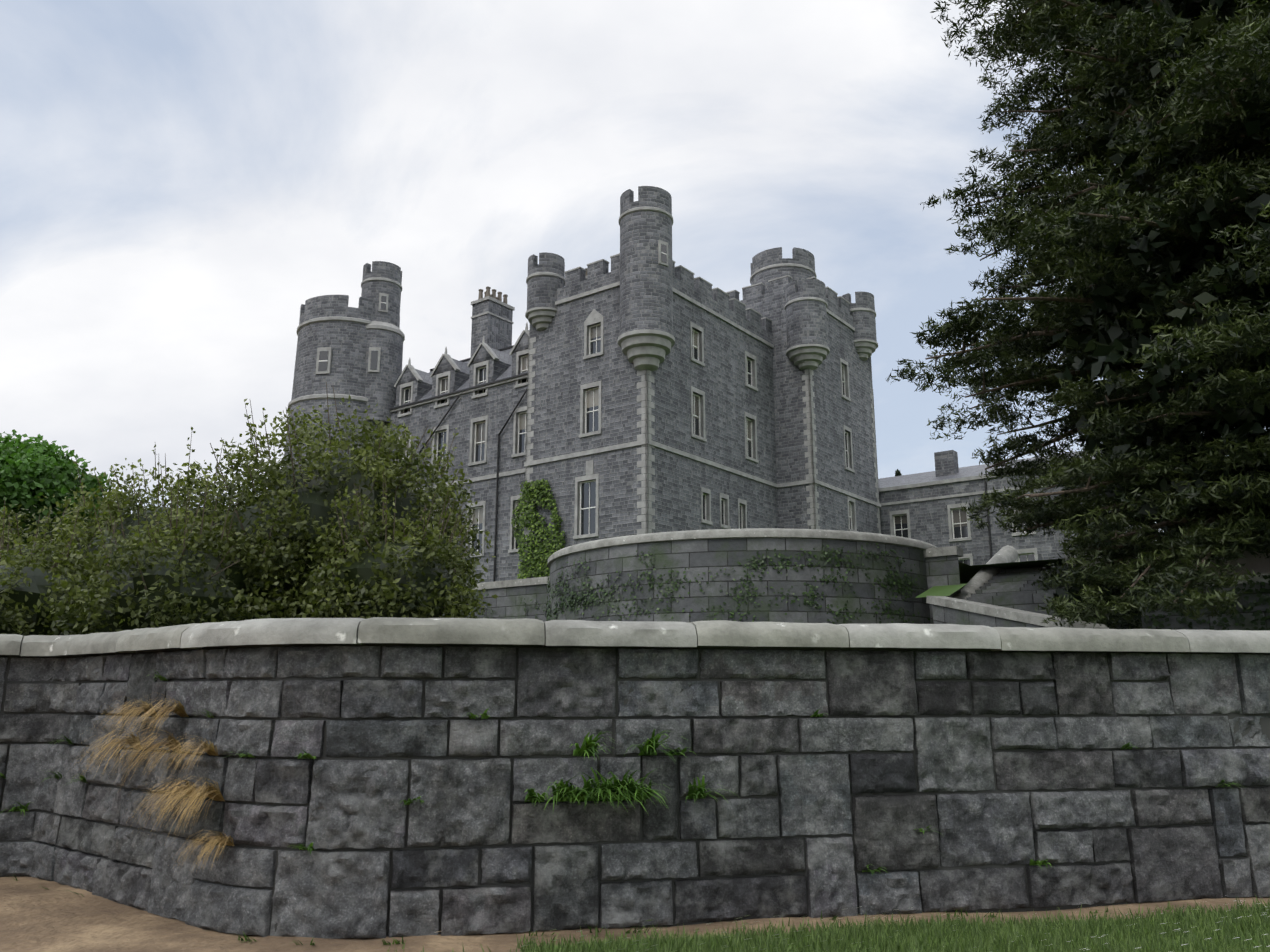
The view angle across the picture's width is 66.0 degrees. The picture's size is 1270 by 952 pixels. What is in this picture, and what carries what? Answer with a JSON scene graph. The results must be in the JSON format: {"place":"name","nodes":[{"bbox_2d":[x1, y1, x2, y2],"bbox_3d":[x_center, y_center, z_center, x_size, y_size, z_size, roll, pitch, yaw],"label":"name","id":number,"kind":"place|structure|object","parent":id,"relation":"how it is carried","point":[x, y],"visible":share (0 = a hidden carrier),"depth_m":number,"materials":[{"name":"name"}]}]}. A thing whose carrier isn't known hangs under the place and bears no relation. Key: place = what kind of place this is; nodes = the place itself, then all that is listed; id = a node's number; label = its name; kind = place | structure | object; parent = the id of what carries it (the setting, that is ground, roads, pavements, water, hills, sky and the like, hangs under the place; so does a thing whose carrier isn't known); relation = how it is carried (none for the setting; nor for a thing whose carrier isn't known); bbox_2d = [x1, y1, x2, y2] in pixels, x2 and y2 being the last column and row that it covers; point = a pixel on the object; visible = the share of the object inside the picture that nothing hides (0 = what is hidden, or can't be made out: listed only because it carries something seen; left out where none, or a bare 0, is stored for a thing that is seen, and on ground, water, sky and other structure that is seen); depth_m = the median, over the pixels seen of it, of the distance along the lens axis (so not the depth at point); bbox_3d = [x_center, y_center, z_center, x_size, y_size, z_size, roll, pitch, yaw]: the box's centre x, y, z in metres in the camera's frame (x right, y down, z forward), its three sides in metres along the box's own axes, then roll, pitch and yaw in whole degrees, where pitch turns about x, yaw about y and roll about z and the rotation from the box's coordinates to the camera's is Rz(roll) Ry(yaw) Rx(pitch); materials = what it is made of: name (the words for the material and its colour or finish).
{"place":"outdoors","nodes":[
{"label":"outdoors","id":0,"kind":"place"},
{"bbox_2d":[0,452,451,635],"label":"shrubs","id":1,"kind":"object","parent":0,"point":[313,501],"visible":0.21,"depth_m":12.23,"materials":[{"name":"green plant"}]},
{"bbox_2d":[0,0,1268,540],"label":"sky","id":2,"kind":"structure","parent":0,"point":[178,178],"materials":[{"name":"white"}]},
{"bbox_2d":[0,876,1269,951],"bbox_3d":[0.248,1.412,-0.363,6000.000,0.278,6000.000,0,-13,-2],"label":"ground","id":3,"kind":"structure","parent":0,"point":[35,916],"depth_m":6.55,"materials":[{"name":"brown soil"}]},
{"bbox_2d":[0,646,1269,938],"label":"retaining wall blocks","id":4,"kind":"structure","parent":3,"relation":"on","point":[344,894],"depth_m":7.11,"materials":[{"name":"grey stone"}]},
{"bbox_2d":[0,669,1240,944],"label":"wall plants","id":5,"kind":"object","parent":4,"relation":"attached to","point":[616,789],"visible":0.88,"depth_m":6.75,"materials":[{"name":"green plant"}]},
{"bbox_2d":[0,617,1269,655],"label":"wall coping","id":6,"kind":"object","parent":4,"relation":"on","point":[522,631],"visible":0.9,"depth_m":7.27,"materials":[{"name":"grey stone"}]},
{"bbox_2d":[0,643,1269,936],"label":"mortar joints","id":7,"kind":"object","parent":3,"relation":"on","point":[1264,721],"visible":0.04,"depth_m":7.15,"materials":[{"name":"grey concrete"}]},
{"bbox_2d":[68,693,233,869],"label":"dry grass","id":8,"kind":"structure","parent":7,"relation":"attached to","point":[189,791],"depth_m":6.91,"materials":[{"name":"beige plant"}]},
{"bbox_2d":[388,895,1269,951],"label":"lawn grass","id":9,"kind":"structure","parent":3,"relation":"on","point":[979,935],"depth_m":6.28,"materials":[{"name":"green plant"}]},
{"bbox_2d":[434,898,1269,951],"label":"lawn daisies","id":10,"kind":"object","parent":9,"relation":"on","point":[838,939],"visible":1,"depth_m":6.04,"materials":[{"name":"white plant"}]},
{"bbox_2d":[895,469,901,475],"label":"distant spruce trees","id":11,"kind":"object","parent":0,"point":[897,473],"visible":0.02,"depth_m":121.81,"materials":[{"name":"green plant"}]},
{"bbox_2d":[915,558,1065,597],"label":"terrace lawn","id":12,"kind":"structure","parent":0,"point":[967,572],"depth_m":30.41,"materials":[{"name":"green plant"}]},
{"bbox_2d":[1,470,76,546],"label":"distant trees","id":13,"kind":"object","parent":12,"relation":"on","point":[27,526],"depth_m":38.12,"materials":[{"name":"green plant"}]},
{"bbox_2d":[0,429,120,533],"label":"distant trees","id":14,"kind":"object","parent":13,"relation":"attached to","point":[42,468],"visible":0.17,"depth_m":38.11,"materials":[{"name":"green plant"}]},
{"bbox_2d":[0,382,497,635],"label":"shrubs","id":15,"kind":"object","parent":12,"relation":"on","point":[79,611],"depth_m":12.47,"materials":[{"name":"green plant"}]},
{"bbox_2d":[283,186,1152,582],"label":"castle walls","id":16,"kind":"structure","parent":12,"relation":"on","point":[641,296],"depth_m":53.56,"materials":[{"name":"grey stone"}]},
{"bbox_2d":[511,479,565,578],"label":"climbing ivy","id":17,"kind":"object","parent":16,"relation":"attached to","point":[523,507],"visible":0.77,"depth_m":48.30,"materials":[{"name":"green plant"}]},
{"bbox_2d":[288,206,1054,564],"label":"stone trim","id":18,"kind":"structure","parent":16,"relation":"attached to","point":[646,352],"depth_m":52.90,"materials":[{"name":"grey stone"}]},
{"bbox_2d":[319,252,1034,562],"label":"window panes","id":19,"kind":"structure","parent":16,"relation":"in","point":[593,389],"depth_m":52.89,"materials":[{"name":"black glass"}]},
{"bbox_2d":[318,244,1034,564],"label":"window frames","id":20,"kind":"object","parent":19,"relation":"in","point":[958,531],"visible":0.27,"depth_m":52.76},
{"bbox_2d":[403,325,1022,526],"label":"window blinds","id":21,"kind":"object","parent":19,"relation":"in","point":[962,517],"visible":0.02,"depth_m":53.19,"materials":[{"name":"white fabric"}]},
{"bbox_2d":[389,268,991,581],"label":"drainpipe","id":22,"kind":"object","parent":16,"relation":"attached to","point":[493,294],"visible":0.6,"depth_m":55.55,"materials":[{"name":"grey metal"}]},
{"bbox_2d":[394,332,1096,487],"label":"roof","id":23,"kind":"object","parent":16,"relation":"on","point":[504,356],"visible":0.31,"depth_m":59.58,"materials":[{"name":"grey stone"}]},
{"bbox_2d":[443,538,1269,630],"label":"terrace bastion walls","id":24,"kind":"structure","parent":12,"relation":"on","point":[1014,588],"depth_m":27.57,"materials":[{"name":"grey stone"}]},
{"bbox_2d":[466,528,1269,628],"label":"terrace copings","id":25,"kind":"object","parent":24,"relation":"on","point":[1004,554],"visible":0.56,"depth_m":27.83,"materials":[{"name":"stone"}]},
{"bbox_2d":[474,539,1269,630],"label":"climbing plants","id":26,"kind":"object","parent":24,"relation":"on","point":[1257,615],"visible":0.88,"depth_m":27.31,"materials":[{"name":"green plant"}]},
{"bbox_2d":[887,0,1269,627],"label":"conifer","id":27,"kind":"object","parent":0,"point":[1227,43],"depth_m":21.85,"materials":[{"name":"green plant"}]},
{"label":"bank ground","id":28,"kind":"structure","parent":0,"visible":0},
{"bbox_2d":[1031,557,1142,628],"bbox_3d":[14.023,4.060,26.985,6.487,3.866,3.488,-5,-13,20],"label":"shrub","id":29,"kind":"object","parent":28,"relation":"on","point":[1047,574],"visible":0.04,"depth_m":26.89,"materials":[{"name":"green plant"}]},
{"bbox_2d":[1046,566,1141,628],"bbox_3d":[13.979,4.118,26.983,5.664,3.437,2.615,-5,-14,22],"label":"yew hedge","id":30,"kind":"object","parent":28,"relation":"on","point":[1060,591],"visible":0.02,"depth_m":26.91,"materials":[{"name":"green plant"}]},
{"bbox_2d":[1071,549,1269,588],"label":"pale retaining wall","id":31,"kind":"structure","parent":28,"relation":"on","point":[1257,564],"depth_m":25.92,"materials":[{"name":"stone"}]}
]}

